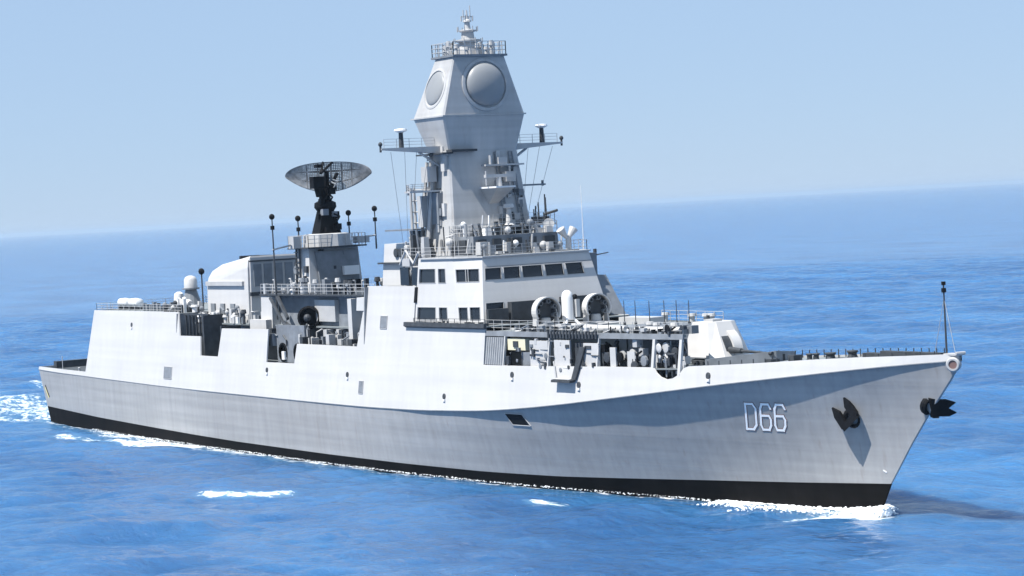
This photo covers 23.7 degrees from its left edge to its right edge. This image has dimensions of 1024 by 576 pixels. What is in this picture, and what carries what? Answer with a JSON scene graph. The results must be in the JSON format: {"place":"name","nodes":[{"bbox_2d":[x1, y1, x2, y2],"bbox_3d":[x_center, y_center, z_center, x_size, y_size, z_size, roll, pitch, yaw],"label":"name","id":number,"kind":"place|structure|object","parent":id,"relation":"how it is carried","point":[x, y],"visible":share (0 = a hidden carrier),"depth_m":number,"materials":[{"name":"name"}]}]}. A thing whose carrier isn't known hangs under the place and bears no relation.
{"place":"outdoors","nodes":[
{"label":"outdoors","id":0,"kind":"place"},
{"bbox_2d":[0,183,1023,575],"bbox_3d":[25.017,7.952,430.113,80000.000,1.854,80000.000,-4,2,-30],"label":"sea","id":1,"kind":"structure","parent":0,"point":[864,271],"depth_m":238.20,"materials":[{"name":"liquid"}]},
{"bbox_2d":[92,429,898,516],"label":"spray","id":2,"kind":"object","parent":1,"relation":"on","point":[886,510],"visible":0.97,"depth_m":179.84,"materials":[{"name":"white liquid"}]},
{"bbox_2d":[39,5,965,507],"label":"warship","id":3,"kind":"object","parent":1,"relation":"on","point":[489,331],"visible":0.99,"depth_m":212.97,"materials":[{"name":"grey paint"}]},
{"bbox_2d":[117,298,129,309],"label":"life raft canister","id":4,"kind":"object","parent":3,"relation":"on","point":[122,301],"visible":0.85,"depth_m":282.51,"materials":[{"name":"white paint"}]},
{"bbox_2d":[128,298,143,309],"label":"life raft canister","id":5,"kind":"object","parent":3,"relation":"on","point":[137,302],"visible":0.84,"depth_m":279.56,"materials":[{"name":"white paint"}]},
{"bbox_2d":[0,0,1023,236],"label":"sky","id":6,"kind":"structure","parent":0,"point":[116,115],"materials":[{"name":"blue"}]}
]}

